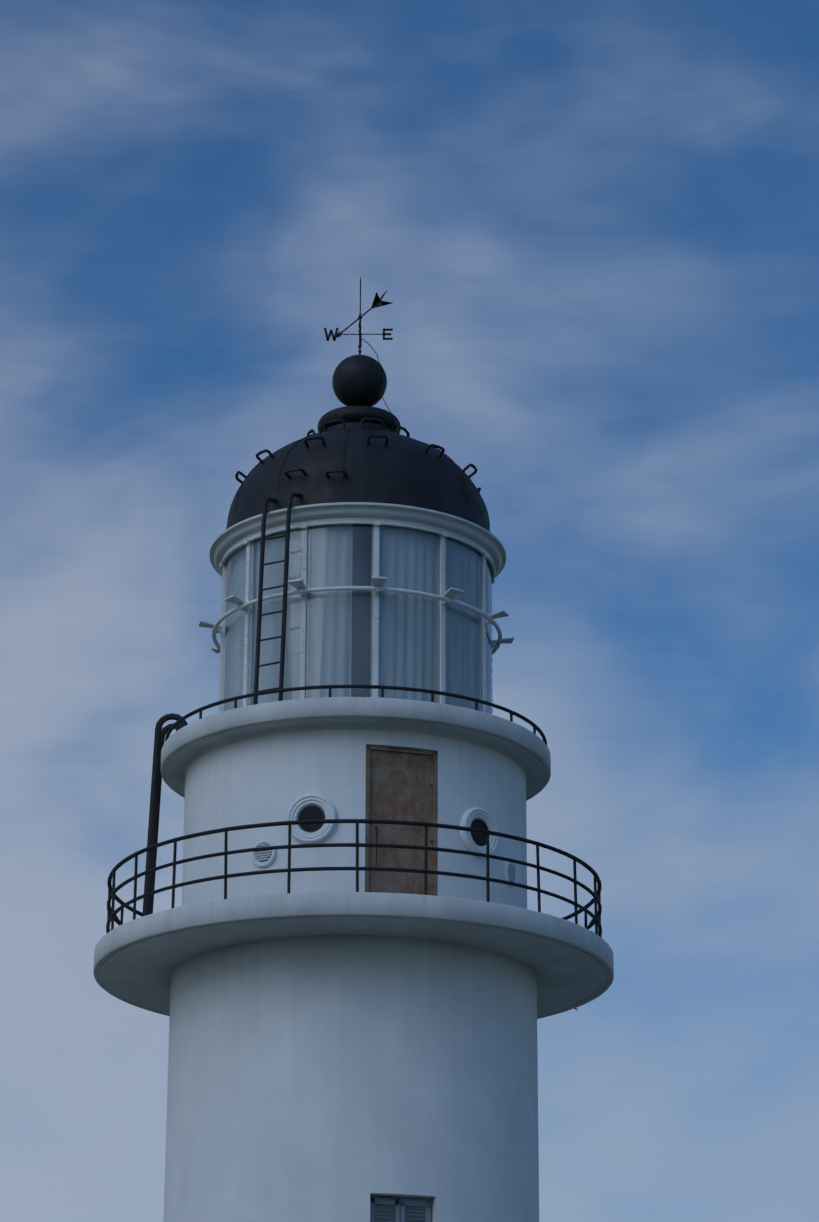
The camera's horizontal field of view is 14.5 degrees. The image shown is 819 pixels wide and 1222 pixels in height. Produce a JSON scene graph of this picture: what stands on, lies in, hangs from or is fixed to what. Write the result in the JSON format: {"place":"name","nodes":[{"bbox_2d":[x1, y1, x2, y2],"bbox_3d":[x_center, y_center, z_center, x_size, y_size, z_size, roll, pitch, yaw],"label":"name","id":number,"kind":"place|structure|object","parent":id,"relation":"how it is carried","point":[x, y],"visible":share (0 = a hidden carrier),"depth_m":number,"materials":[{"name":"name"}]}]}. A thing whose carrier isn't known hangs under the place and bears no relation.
{"place":"outdoors","nodes":[
{"label":"outdoors","id":0,"kind":"place"},
{"bbox_2d":[93,697,613,1221],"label":"lighthouse tower","id":1,"kind":"structure","parent":0,"point":[341,1049],"depth_m":35.57,"materials":[{"name":"white paint"}]},
{"bbox_2d":[142,713,187,916],"bbox_3d":[-2.871,2.663,38.067,0.498,2.941,0.420,0,-20,1],"label":"gallery ladder","id":2,"kind":"object","parent":1,"relation":"on","point":[154,810],"visible":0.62,"depth_m":38.12,"materials":[{"name":"black metal"}]},
{"bbox_2d":[106,819,601,936],"bbox_3d":[-0.643,3.641,37.670,5.784,0.869,5.781,0,-20,1],"label":"gallery railing","id":3,"kind":"object","parent":1,"relation":"on","point":[112,917],"visible":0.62,"depth_m":35.46,"materials":[{"name":"black metal"}]},
{"bbox_2d":[165,685,546,744],"bbox_3d":[-0.635,1.669,38.381,4.544,0.167,4.544,0,-20,1],"label":"railing","id":4,"kind":"object","parent":1,"relation":"on","point":[382,688],"visible":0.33,"depth_m":36.59,"materials":[{"name":"black metal"}]},
{"bbox_2d":[199,521,513,712],"bbox_3d":[-0.632,0.613,38.762,3.795,2.443,3.795,0,-20,1],"label":"lantern frame","id":5,"kind":"object","parent":1,"relation":"on","point":[375,588],"visible":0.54,"depth_m":37.64,"materials":[{"name":"white metal"}]},
{"bbox_2d":[253,492,302,704],"bbox_3d":[-1.492,-0.082,37.419,0.390,2.795,0.531,-11,-23,28],"label":"ladder","id":6,"kind":"object","parent":5,"relation":"attached to","point":[285,591],"visible":0.9,"depth_m":37.27,"materials":[{"name":"black metal"}]},
{"bbox_2d":[226,524,486,710],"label":"curtains","id":7,"kind":"object","parent":5,"relation":"hanging from","point":[421,626],"depth_m":37.60,"materials":[{"name":"white fabric"}]},
{"bbox_2d":[222,524,491,714],"bbox_3d":[-0.631,0.566,38.779,3.236,2.303,3.236,0,-20,1],"label":"lantern glass","id":8,"kind":"object","parent":5,"relation":"in","point":[226,643],"visible":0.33,"depth_m":37.63,"materials":[{"name":"clear glass"}]},
{"bbox_2d":[210,502,505,577],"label":"cornice","id":9,"kind":"structure","parent":5,"relation":"on","point":[225,542],"depth_m":37.85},
{"bbox_2d":[226,355,489,565],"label":"dome roof","id":10,"kind":"structure","parent":9,"relation":"on","point":[399,469],"depth_m":38.28,"materials":[{"name":"black metal"}]},
{"bbox_2d":[235,418,480,492],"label":"grab handles","id":11,"kind":"object","parent":10,"relation":"attached to","point":[286,472],"visible":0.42,"depth_m":38.58,"materials":[{"name":"black paint"}]},
{"bbox_2d":[324,277,392,354],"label":"weather vane","id":12,"kind":"object","parent":10,"relation":"on","point":[377,302],"visible":0.88,"depth_m":40.22,"materials":[{"name":"metal"}]},
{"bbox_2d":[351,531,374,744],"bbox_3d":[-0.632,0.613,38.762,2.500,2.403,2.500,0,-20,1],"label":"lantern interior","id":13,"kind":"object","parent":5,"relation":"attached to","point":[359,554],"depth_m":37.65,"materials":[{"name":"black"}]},
{"bbox_2d":[361,339,470,506],"bbox_3d":[0.059,-2.322,39.359,1.620,2.595,0.010,-12,-23,30],"label":"lightning conductor","id":14,"kind":"object","parent":5,"relation":"attached to","point":[394,419],"visible":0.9,"depth_m":39.60,"materials":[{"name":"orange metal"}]},
{"bbox_2d":[251,794,517,887],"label":"portholes","id":15,"kind":"object","parent":1,"relation":"attached to","point":[311,807],"visible":0.85,"depth_m":36.10,"materials":[{"name":"paint"}]},
{"bbox_2d":[365,744,437,895],"bbox_3d":[-0.094,2.476,36.100,0.845,1.975,0.084,6,-21,-15],"label":"door","id":16,"kind":"structure","parent":1,"relation":"attached to","point":[401,784],"depth_m":36.17,"materials":[{"name":"brown wood"}]},
{"bbox_2d":[370,1195,432,1221],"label":"window","id":17,"kind":"structure","parent":1,"relation":"attached to","point":[394,1209],"depth_m":34.66,"materials":[{"name":"grey paint"}]},
{"bbox_2d":[571,985,601,1009],"bbox_3d":[2.096,4.578,38.181,0.102,0.042,1.186,5,-20,-12],"label":"soffit conduit","id":18,"kind":"object","parent":1,"relation":"attached to","point":[593,994],"visible":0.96,"depth_m":38.26,"materials":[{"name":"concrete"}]},
{"bbox_2d":[0,0,818,1221],"label":"sky","id":19,"kind":"structure","parent":0,"point":[589,229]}
]}

